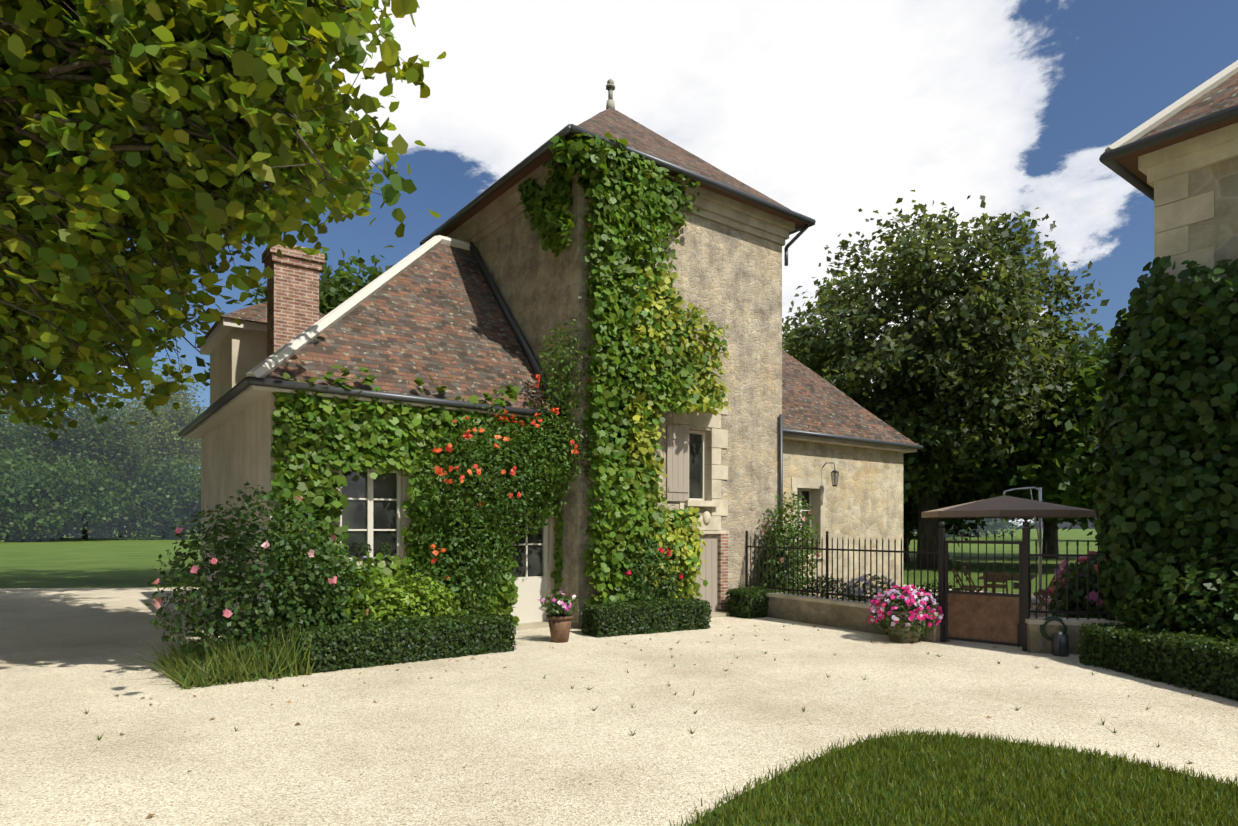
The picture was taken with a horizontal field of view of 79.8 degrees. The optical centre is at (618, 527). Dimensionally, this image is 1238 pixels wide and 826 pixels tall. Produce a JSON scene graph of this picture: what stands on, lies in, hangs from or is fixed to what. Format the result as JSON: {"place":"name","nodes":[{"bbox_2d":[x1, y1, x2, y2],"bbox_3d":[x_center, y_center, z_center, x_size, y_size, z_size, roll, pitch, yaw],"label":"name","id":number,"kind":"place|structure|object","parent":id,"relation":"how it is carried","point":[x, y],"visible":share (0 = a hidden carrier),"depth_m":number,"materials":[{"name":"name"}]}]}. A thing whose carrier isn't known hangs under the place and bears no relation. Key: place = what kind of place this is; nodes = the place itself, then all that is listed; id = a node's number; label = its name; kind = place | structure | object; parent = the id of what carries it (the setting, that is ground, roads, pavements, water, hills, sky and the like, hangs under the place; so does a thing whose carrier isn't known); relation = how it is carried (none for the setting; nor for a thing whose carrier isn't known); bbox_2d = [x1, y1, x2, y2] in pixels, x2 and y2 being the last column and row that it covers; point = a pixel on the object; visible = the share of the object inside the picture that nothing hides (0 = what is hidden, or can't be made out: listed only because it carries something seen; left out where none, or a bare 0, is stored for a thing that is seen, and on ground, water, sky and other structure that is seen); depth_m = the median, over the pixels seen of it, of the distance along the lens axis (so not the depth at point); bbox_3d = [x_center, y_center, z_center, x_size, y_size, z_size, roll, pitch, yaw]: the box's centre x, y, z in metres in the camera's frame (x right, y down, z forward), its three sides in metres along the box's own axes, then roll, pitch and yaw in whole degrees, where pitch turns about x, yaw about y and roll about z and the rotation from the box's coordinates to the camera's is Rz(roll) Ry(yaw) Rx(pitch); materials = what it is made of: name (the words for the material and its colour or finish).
{"place":"outdoors","nodes":[
{"label":"outdoors","id":0,"kind":"place"},
{"bbox_2d":[0,389,43,454],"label":"park tree","id":1,"kind":"object","parent":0,"point":[12,434],"depth_m":109.85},
{"bbox_2d":[98,362,207,474],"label":"park tree","id":2,"kind":"object","parent":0,"point":[188,414],"depth_m":127.93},
{"bbox_2d":[0,0,445,440],"bbox_3d":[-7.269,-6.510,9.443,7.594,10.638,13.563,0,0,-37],"label":"plane tree boughs","id":3,"kind":"object","parent":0,"point":[149,34],"depth_m":7.14,"materials":[{"name":"plant"}]},
{"bbox_2d":[246,235,476,377],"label":"hip ridge","id":4,"kind":"structure","parent":0,"point":[275,360],"depth_m":12.54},
{"bbox_2d":[201,394,553,630],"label":"wing wall","id":5,"kind":"structure","parent":0,"point":[236,450],"depth_m":12.63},
{"bbox_2d":[340,467,400,560],"bbox_3d":[-3.985,-0.216,11.852,0.994,1.474,0.053,0,0,-37],"label":"window frame","id":6,"kind":"object","parent":5,"relation":"in","point":[369,499],"visible":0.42,"depth_m":11.85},
{"bbox_2d":[342,471,395,557],"bbox_3d":[-4.002,-0.216,11.875,1.000,1.480,0.001,0,0,-37],"label":"window glass","id":7,"kind":"object","parent":6,"relation":"in","point":[354,513],"depth_m":11.91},
{"bbox_2d":[269,372,563,629],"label":"ivy","id":8,"kind":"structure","parent":5,"relation":"attached to","point":[321,481],"depth_m":11.63,"materials":[{"name":"green plant"}]},
{"bbox_2d":[408,404,566,552],"bbox_3d":[-2.191,-0.815,12.475,2.745,2.501,1.610,0,0,-37],"label":"trumpet vine","id":9,"kind":"object","parent":5,"relation":"attached to","point":[520,488],"depth_m":12.17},
{"bbox_2d":[508,509,547,623],"bbox_3d":[-1.694,0.696,13.565,0.880,2.196,0.052,0,0,-37],"label":"wing door","id":10,"kind":"structure","parent":5,"relation":"in","point":[530,592],"depth_m":13.63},
{"bbox_2d":[264,244,560,411],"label":"wing roof","id":11,"kind":"structure","parent":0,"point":[436,314],"depth_m":13.27,"materials":[{"name":"tile"}]},
{"bbox_2d":[210,329,266,405],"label":"dormer wall","id":12,"kind":"structure","parent":11,"relation":"on","point":[236,355],"depth_m":15.15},
{"bbox_2d":[196,301,324,347],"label":"pavilion roof","id":13,"kind":"structure","parent":12,"relation":"on","point":[256,313],"depth_m":15.16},
{"bbox_2d":[200,318,266,354],"bbox_3d":[-7.548,-4.078,16.729,2.960,0.145,3.060,0,0,-37],"label":"eave","id":14,"kind":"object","parent":13,"relation":"attached to","point":[221,330],"depth_m":15.06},
{"bbox_2d":[262,244,324,357],"bbox_3d":[-6.227,-3.956,14.154,0.960,2.700,0.720,0,0,-37],"label":"chimney","id":15,"kind":"object","parent":11,"relation":"on","point":[293,298],"visible":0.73,"depth_m":13.89,"materials":[{"name":"brick"}]},
{"bbox_2d":[178,376,565,436],"bbox_3d":[-5.281,-2.056,14.801,5.310,0.140,7.310,0,0,-37],"label":"wing gutter","id":16,"kind":"object","parent":11,"relation":"attached to","point":[236,389],"visible":0.9,"depth_m":11.62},
{"bbox_2d":[185,385,560,438],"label":"wing soffit","id":17,"kind":"structure","parent":11,"relation":"attached to","point":[247,397],"depth_m":12.07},
{"bbox_2d":[299,365,566,419],"bbox_3d":[-2.805,-2.228,12.144,4.659,0.568,0.204,0,0,-37],"label":"climbing vine","id":18,"kind":"object","parent":11,"relation":"attached to","point":[511,392],"visible":0.85,"depth_m":11.90,"materials":[{"name":"green plant"}]},
{"bbox_2d":[512,403,591,494],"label":"trumpet vine","id":19,"kind":"object","parent":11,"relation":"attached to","point":[560,469],"depth_m":12.90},
{"bbox_3d":[-3.995,0.489,11.617,0.143,0.110,0.150,0,0,-37],"label":"pot on the sill","id":20,"kind":"object","parent":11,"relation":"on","visible":0},
{"bbox_2d":[356,542,371,555],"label":"potted plant","id":21,"kind":"object","parent":20,"relation":"on","point":[364,548],"visible":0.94,"depth_m":11.60,"materials":[{"name":"green plant"}]},
{"bbox_3d":[-3.732,0.489,11.816,0.143,0.110,0.150,0,0,-37],"label":"pot on the sill","id":22,"kind":"object","parent":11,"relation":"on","visible":0},
{"bbox_2d":[378,541,392,554],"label":"potted plant","id":23,"kind":"object","parent":22,"relation":"on","point":[388,549],"visible":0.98,"depth_m":11.76,"materials":[{"name":"green plant"}]},
{"bbox_2d":[406,495,518,614],"bbox_3d":[-2.595,0.481,12.192,1.795,2.073,1.471,0,0,-37],"label":"rose bush","id":24,"kind":"object","parent":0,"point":[478,578],"depth_m":11.87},
{"bbox_2d":[518,154,574,256],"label":"ivy tower","id":25,"kind":"structure","parent":0,"point":[542,209],"depth_m":13.38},
{"bbox_2d":[0,529,1099,595],"bbox_3d":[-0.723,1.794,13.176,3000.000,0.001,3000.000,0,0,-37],"label":"ground grass","id":26,"kind":"structure","parent":0,"point":[72,562],"depth_m":39.71,"materials":[{"name":"plant"}]},
{"bbox_2d":[0,435,149,541],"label":"tree","id":27,"kind":"object","parent":26,"relation":"on","point":[15,530],"depth_m":96.23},
{"bbox_2d":[0,388,159,539],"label":"park tree","id":28,"kind":"object","parent":26,"relation":"on","point":[121,445],"depth_m":106.25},
{"bbox_2d":[32,514,136,538],"bbox_3d":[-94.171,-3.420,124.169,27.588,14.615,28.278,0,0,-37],"label":"bush","id":29,"kind":"object","parent":26,"relation":"on","point":[102,533],"depth_m":123.97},
{"bbox_2d":[76,452,200,539],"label":"tree","id":30,"kind":"object","parent":26,"relation":"on","point":[158,479],"depth_m":112.11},
{"bbox_2d":[193,245,393,413],"bbox_3d":[-10.367,-3.948,27.945,10.226,11.884,9.562,0,0,-37],"label":"tree","id":31,"kind":"object","parent":26,"relation":"on","point":[338,288],"visible":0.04,"depth_m":24.99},
{"bbox_2d":[856,390,1017,561],"bbox_3d":[14.986,-3.122,40.102,16.608,10.232,14.538,0,0,-37],"label":"tree","id":32,"kind":"object","parent":26,"relation":"on","point":[910,518],"depth_m":36.59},
{"bbox_2d":[782,190,1110,568],"bbox_3d":[13.493,-6.295,33.715,15.272,16.578,15.480,0,0,-37],"label":"tree","id":33,"kind":"object","parent":26,"relation":"on","point":[988,320],"depth_m":29.13,"materials":[{"name":"plant"}]},
{"bbox_2d":[945,518,1033,536],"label":"tree","id":34,"kind":"object","parent":26,"relation":"on","point":[991,526],"depth_m":143.88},
{"bbox_2d":[944,312,1126,530],"bbox_3d":[20.431,-3.242,30.968,13.232,10.472,11.919,0,0,-37],"label":"tree","id":35,"kind":"object","parent":26,"relation":"on","point":[1071,456],"depth_m":28.82,"materials":[{"name":"plant"}]},
{"bbox_2d":[1002,311,1116,557],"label":"tree","id":36,"kind":"object","parent":26,"relation":"on","point":[1050,532],"depth_m":43.72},
{"bbox_2d":[0,585,1237,825],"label":"courtyard gravel","id":37,"kind":"structure","parent":0,"point":[450,743],"depth_m":6.93,"materials":[{"name":"gravel"}]},
{"bbox_2d":[121,615,335,689],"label":"corner grasses","id":38,"kind":"object","parent":37,"relation":"on","point":[278,664],"visible":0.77,"depth_m":8.80,"materials":[{"name":"green plant"}]},
{"bbox_2d":[145,482,357,669],"bbox_3d":[-4.693,0.597,9.604,2.424,2.411,1.986,0,0,-37],"label":"rose bush","id":39,"kind":"object","parent":37,"relation":"on","point":[231,581],"depth_m":9.25,"materials":[{"name":"plant"}]},
{"bbox_2d":[266,543,386,630],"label":"rose bush","id":40,"kind":"object","parent":37,"relation":"on","point":[355,581],"depth_m":10.33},
{"bbox_2d":[286,610,516,674],"bbox_3d":[-2.890,1.473,10.159,3.092,0.700,0.780,0,0,-37],"label":"hedge","id":41,"kind":"object","parent":37,"relation":"on","point":[428,620],"depth_m":9.86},
{"bbox_2d":[339,570,465,624],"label":"lime bush","id":42,"kind":"object","parent":37,"relation":"on","point":[397,593],"visible":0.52,"depth_m":10.66,"materials":[{"name":"green plant"}]},
{"bbox_2d":[385,555,497,618],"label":"bush under window","id":43,"kind":"object","parent":37,"relation":"on","point":[467,598],"visible":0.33,"depth_m":11.60,"materials":[{"name":"green plant"}]},
{"bbox_2d":[546,614,572,642],"bbox_3d":[-0.931,1.584,11.677,0.417,0.420,0.428,0,0,-37],"label":"flower pot","id":44,"kind":"object","parent":37,"relation":"on","point":[559,625],"visible":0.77,"depth_m":11.54,"materials":[{"name":"ceramic"}]},
{"bbox_2d":[537,590,579,615],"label":"flowers","id":45,"kind":"object","parent":44,"relation":"in","point":[557,608],"depth_m":11.55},
{"bbox_2d":[515,611,730,629],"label":"door thresholds","id":46,"kind":"object","parent":37,"relation":"on","point":[545,624],"depth_m":13.46,"materials":[{"name":"stone"}]},
{"bbox_2d":[476,175,781,628],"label":"tower wall","id":47,"kind":"structure","parent":37,"relation":"on","point":[731,277],"depth_m":15.26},
{"bbox_2d":[536,317,591,426],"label":"trumpet vine","id":48,"kind":"object","parent":47,"relation":"attached to","point":[553,381],"depth_m":13.05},
{"bbox_2d":[548,132,648,193],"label":"tower ivy","id":49,"kind":"object","parent":47,"relation":"attached to","point":[576,157],"visible":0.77,"depth_m":12.77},
{"bbox_2d":[420,124,815,540],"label":"zinc gutters","id":50,"kind":"object","parent":47,"relation":"attached to","point":[565,131],"visible":0.65,"depth_m":14.82,"materials":[{"name":"grey"}]},
{"bbox_2d":[446,148,794,245],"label":"tower cornice","id":51,"kind":"structure","parent":47,"relation":"attached to","point":[503,209],"depth_m":15.40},
{"bbox_2d":[439,108,805,236],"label":"tower roof","id":52,"kind":"structure","parent":47,"relation":"on","point":[614,123],"depth_m":15.31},
{"bbox_2d":[606,79,614,108],"bbox_3d":[-0.194,-9.903,16.993,0.228,0.775,0.240,0,0,-37],"label":"roof finial","id":53,"kind":"object","parent":52,"relation":"on","point":[610,86],"visible":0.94,"depth_m":16.93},
{"bbox_2d":[582,143,707,605],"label":"ivy tower","id":54,"kind":"structure","parent":47,"relation":"attached to","point":[657,199],"depth_m":13.11,"materials":[{"name":"plant"}]},
{"bbox_2d":[585,210,637,356],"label":"ivy","id":55,"kind":"object","parent":54,"relation":"on","point":[611,288],"depth_m":13.08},
{"bbox_2d":[619,256,729,601],"bbox_3d":[1.158,-1.782,14.049,2.598,6.499,0.708,0,0,-37],"label":"variegated ivy","id":56,"kind":"object","parent":47,"relation":"attached to","point":[687,543],"visible":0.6,"depth_m":13.77,"materials":[{"name":"plant"}]},
{"bbox_2d":[666,425,688,501],"bbox_3d":[1.156,-1.266,14.554,0.560,1.480,0.054,0,0,-37],"label":"window shutter","id":57,"kind":"object","parent":47,"relation":"attached to","point":[677,462],"visible":0.94,"depth_m":14.54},
{"bbox_2d":[689,430,704,500],"bbox_3d":[1.515,-1.266,15.115,0.624,1.434,0.043,0,0,-37],"label":"tower window frame","id":58,"kind":"object","parent":47,"relation":"in","point":[703,460],"visible":0.42,"depth_m":15.27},
{"bbox_2d":[689,433,701,498],"bbox_3d":[1.501,-1.266,15.134,0.630,1.440,0.001,0,0,-37],"label":"tower window glass","id":59,"kind":"object","parent":58,"relation":"in","point":[695,465],"visible":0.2,"depth_m":15.19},
{"bbox_2d":[672,395,728,596],"bbox_3d":[1.639,-0.450,15.019,1.550,4.488,0.330,0,0,-37],"label":"window surround","id":60,"kind":"object","parent":47,"relation":"attached to","point":[718,440],"visible":0.29,"depth_m":15.18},
{"bbox_2d":[690,534,717,611],"bbox_3d":[1.700,0.958,15.104,0.834,1.672,0.048,0,0,-37],"label":"tower door","id":61,"kind":"structure","parent":47,"relation":"in","point":[709,571],"depth_m":15.20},
{"bbox_2d":[718,534,727,611],"bbox_3d":[2.135,0.957,15.394,0.204,1.674,0.150,0,0,-37],"label":"brick tower jamb","id":62,"kind":"object","parent":47,"relation":"attached to","point":[722,564],"visible":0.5,"depth_m":15.32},
{"bbox_2d":[82,623,1197,825],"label":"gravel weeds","id":63,"kind":"object","parent":37,"relation":"on","point":[101,736],"visible":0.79,"depth_m":7.86,"materials":[{"name":"green plant"}]},
{"bbox_2d":[581,595,711,637],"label":"hedge","id":64,"kind":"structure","parent":37,"relation":"on","point":[628,605],"depth_m":12.57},
{"bbox_2d":[607,530,688,601],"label":"rose bush","id":65,"kind":"object","parent":37,"relation":"on","point":[656,590],"depth_m":13.29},
{"bbox_2d":[115,625,1193,818],"bbox_3d":[0.854,1.781,7.473,18.043,0.044,8.125,0,0,-37],"label":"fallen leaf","id":66,"kind":"object","parent":37,"relation":"on","point":[150,815],"visible":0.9,"depth_m":8.24,"materials":[{"name":"brown plant"}]},
{"bbox_2d":[725,583,780,618],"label":"boxwood shrub","id":67,"kind":"object","parent":37,"relation":"on","point":[748,591],"depth_m":14.83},
{"bbox_2d":[884,608,925,642],"bbox_3d":[4.517,1.544,11.735,0.626,0.500,0.642,0,0,-37],"label":"planter urn","id":68,"kind":"object","parent":37,"relation":"on","point":[909,639],"visible":0.38,"depth_m":11.53,"materials":[{"name":"stone"}]},
{"bbox_2d":[868,584,943,640],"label":"petunias","id":69,"kind":"object","parent":68,"relation":"in","point":[909,600],"depth_m":11.50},
{"bbox_2d":[1052,627,1068,656],"bbox_3d":[6.134,1.590,10.314,0.193,0.408,0.645,0,0,38],"label":"watering can","id":70,"kind":"object","parent":37,"relation":"on","point":[1060,644],"visible":0.96,"depth_m":10.31,"materials":[{"name":"grey metal"}]},
{"bbox_2d":[1077,620,1237,700],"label":"hedge","id":71,"kind":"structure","parent":37,"relation":"on","point":[1141,635],"depth_m":8.60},
{"bbox_2d":[1092,268,1223,623],"bbox_3d":[7.521,-0.896,10.379,1.537,5.454,1.501,0,0,22],"label":"ivy","id":72,"kind":"object","parent":37,"relation":"on","point":[1113,496],"visible":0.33,"depth_m":10.22,"materials":[{"name":"green plant"}]},
{"bbox_2d":[1111,537,1237,641],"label":"shrub","id":73,"kind":"object","parent":37,"relation":"on","point":[1185,583],"visible":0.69,"depth_m":9.13,"materials":[{"name":"green plant"}]},
{"bbox_2d":[1120,255,1237,640],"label":"ivy","id":74,"kind":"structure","parent":37,"relation":"on","point":[1214,516],"depth_m":9.57,"materials":[{"name":"green plant"}]},
{"bbox_2d":[1156,157,1237,616],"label":"barn wall","id":75,"kind":"structure","parent":37,"relation":"on","point":[1219,231],"depth_m":9.82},
{"bbox_2d":[1114,72,1237,188],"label":"barn roof","id":76,"kind":"structure","parent":75,"relation":"on","point":[1222,96],"depth_m":10.05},
{"bbox_2d":[1099,104,1237,200],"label":"gutter","id":77,"kind":"object","parent":76,"relation":"attached to","point":[1107,158],"visible":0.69,"depth_m":10.05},
{"bbox_2d":[1154,172,1213,512],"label":"corner quoins","id":78,"kind":"object","parent":75,"relation":"attached to","point":[1184,212],"visible":0.23,"depth_m":10.17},
{"bbox_2d":[1138,122,1237,187],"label":"cornice","id":79,"kind":"structure","parent":75,"relation":"attached to","point":[1204,150],"depth_m":9.97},
{"bbox_3d":[-13.447,-6.837,7.380,10.109,17.663,8.871,0,0,-37],"label":"plane tree","id":80,"kind":"object","parent":37,"relation":"on","visible":0},
{"bbox_2d":[0,0,48,113],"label":"plane tree","id":81,"kind":"object","parent":80,"relation":"attached to","point":[16,45],"visible":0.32,"depth_m":6.32,"materials":[{"name":"green plant"}]},
{"bbox_2d":[1,0,1237,528],"label":"sky","id":82,"kind":"structure","parent":0,"point":[829,110],"materials":[{"name":"white"}]},
{"bbox_2d":[783,439,902,597],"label":"annex wall","id":83,"kind":"structure","parent":0,"point":[863,499],"depth_m":19.41,"materials":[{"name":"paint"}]},
{"bbox_2d":[797,489,811,551],"bbox_3d":[4.509,-0.171,18.476,0.894,1.624,0.053,0,0,-37],"label":"annex window frame","id":84,"kind":"object","parent":83,"relation":"in","point":[810,495],"visible":0.29,"depth_m":18.63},
{"bbox_2d":[791,477,825,559],"bbox_3d":[4.603,-0.216,18.352,1.300,2.020,0.370,0,0,-37],"label":"annex window","id":85,"kind":"structure","parent":83,"relation":"in","point":[817,487],"depth_m":18.56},
{"bbox_2d":[822,462,838,486],"bbox_3d":[5.241,-1.331,18.387,0.220,0.610,0.497,0,0,-37],"label":"annex lantern","id":86,"kind":"object","parent":83,"relation":"attached to","point":[834,471],"depth_m":18.27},
{"bbox_2d":[782,350,916,444],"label":"annex roof","id":87,"kind":"structure","parent":83,"relation":"on","point":[812,401],"depth_m":19.69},
{"bbox_2d":[783,433,916,452],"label":"cornice","id":88,"kind":"structure","parent":83,"relation":"attached to","point":[842,442],"depth_m":18.85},
{"bbox_2d":[783,428,922,448],"bbox_3d":[5.894,-2.256,18.758,6.390,0.110,0.110,0,0,-37],"label":"gutter","id":89,"kind":"object","parent":88,"relation":"attached to","point":[824,435],"visible":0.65,"depth_m":18.65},
{"bbox_2d":[766,597,1109,654],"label":"low wall","id":90,"kind":"structure","parent":0,"point":[842,617],"depth_m":12.99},
{"bbox_2d":[765,592,1123,625],"bbox_3d":[4.824,1.344,12.873,1.504,0.060,7.228,0,0,-37],"label":"wall coping","id":91,"kind":"object","parent":90,"relation":"on","point":[1030,620],"visible":0.36,"depth_m":12.74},
{"bbox_2d":[746,531,1130,619],"bbox_3d":[4.807,0.684,12.926,1.177,1.260,7.087,0,0,-37],"label":"fence railing","id":92,"kind":"object","parent":91,"relation":"on","point":[1066,555],"visible":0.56,"depth_m":12.97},
{"bbox_2d":[938,521,1029,650],"bbox_3d":[5.482,0.844,11.195,0.147,1.900,1.305,0,0,-45],"label":"gate frame","id":93,"kind":"object","parent":92,"relation":"attached to","point":[1023,587],"visible":0.98,"depth_m":11.09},
{"bbox_2d":[948,593,1018,642],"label":"gate panel","id":94,"kind":"structure","parent":93,"relation":"attached to","point":[988,618],"depth_m":11.20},
{"bbox_2d":[1040,616,1066,640],"bbox_3d":[6.176,1.434,10.517,0.362,0.362,0.079,0,0,13],"label":"garden hose","id":95,"kind":"object","parent":92,"relation":"attached to","point":[1043,626],"visible":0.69,"depth_m":10.51,"materials":[{"name":"green rubber"}]},
{"bbox_2d":[669,725,1237,825],"bbox_3d":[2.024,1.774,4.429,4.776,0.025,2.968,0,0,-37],"label":"lawn","id":96,"kind":"structure","parent":0,"point":[1081,780],"depth_m":5.00,"materials":[{"name":"green plant"}]},
{"bbox_2d":[847,589,1059,617],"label":"terrace paving","id":97,"kind":"structure","parent":0,"point":[1033,607],"depth_m":16.46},
{"bbox_2d":[755,523,803,593],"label":"rose bush","id":98,"kind":"object","parent":97,"relation":"on","point":[777,562],"visible":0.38,"depth_m":15.61,"materials":[{"name":"green plant"}]},
{"bbox_2d":[759,491,820,593],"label":"climbing rose bush","id":99,"kind":"object","parent":97,"relation":"on","point":[800,534],"depth_m":15.81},
{"bbox_2d":[795,574,858,600],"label":"plant","id":100,"kind":"object","parent":97,"relation":"on","point":[824,586],"visible":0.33,"depth_m":15.00,"materials":[{"name":"green plant"}]},
{"bbox_2d":[844,573,898,604],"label":"bush","id":101,"kind":"object","parent":97,"relation":"on","point":[873,586],"depth_m":14.01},
{"bbox_2d":[905,579,963,605],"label":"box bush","id":102,"kind":"object","parent":97,"relation":"on","point":[932,588],"visible":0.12,"depth_m":13.07,"materials":[{"name":"green plant"}]},
{"bbox_2d":[951,568,975,591],"bbox_3d":[7.596,1.336,16.345,0.449,0.937,0.440,0,0,33],"label":"terrace chair","id":103,"kind":"object","parent":97,"relation":"on","point":[964,588],"visible":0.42,"depth_m":16.28,"materials":[{"name":"brown wood"}]},
{"bbox_2d":[963,565,983,591],"bbox_3d":[8.163,1.336,17.087,0.449,0.937,0.440,0,0,33],"label":"terrace chair","id":104,"kind":"object","parent":97,"relation":"on","point":[967,579],"visible":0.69,"depth_m":16.99,"materials":[{"name":"brown wood"}]},
{"bbox_2d":[983,571,1007,593],"bbox_3d":[7.674,1.336,15.072,0.440,0.937,0.449,0,0,33],"label":"terrace chair","id":105,"kind":"object","parent":97,"relation":"on","point":[997,580],"visible":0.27,"depth_m":14.94,"materials":[{"name":"brown wood"}]},
{"bbox_2d":[979,574,1035,607],"bbox_3d":[8.465,1.419,16.113,0.960,0.750,1.700,0,0,33],"label":"terrace table","id":106,"kind":"object","parent":97,"relation":"on","point":[1015,577],"visible":0.17,"depth_m":15.96,"materials":[{"name":"brown wood"}]},
{"bbox_2d":[1003,487,1069,605],"bbox_3d":[8.806,0.413,16.622,3.842,2.762,3.184,0,0,-37],"label":"parasol frame","id":107,"kind":"object","parent":97,"relation":"on","point":[1033,600],"visible":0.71,"depth_m":17.45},
{"bbox_2d":[1033,575,1054,614],"bbox_3d":[8.827,1.336,15.309,0.449,0.937,0.440,0,0,33],"label":"terrace chair","id":108,"kind":"object","parent":97,"relation":"on","point":[1041,600],"visible":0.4,"depth_m":15.18,"materials":[{"name":"brown wood"}]},
{"bbox_2d":[1045,564,1111,618],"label":"hydrangea bush","id":109,"kind":"object","parent":97,"relation":"on","point":[1082,591],"depth_m":11.81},
{"bbox_2d":[921,495,1096,517],"bbox_3d":[8.544,-0.481,16.424,3.178,0.490,3.178,0,0,-37],"label":"parasol canopy","id":110,"kind":"object","parent":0,"point":[1004,506],"visible":0.94,"depth_m":15.46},
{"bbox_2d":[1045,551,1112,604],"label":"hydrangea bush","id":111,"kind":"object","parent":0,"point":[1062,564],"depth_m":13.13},
{"bbox_2d":[1105,60,1237,151],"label":"roof ridge cap","id":112,"kind":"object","parent":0,"point":[1177,106],"depth_m":10.28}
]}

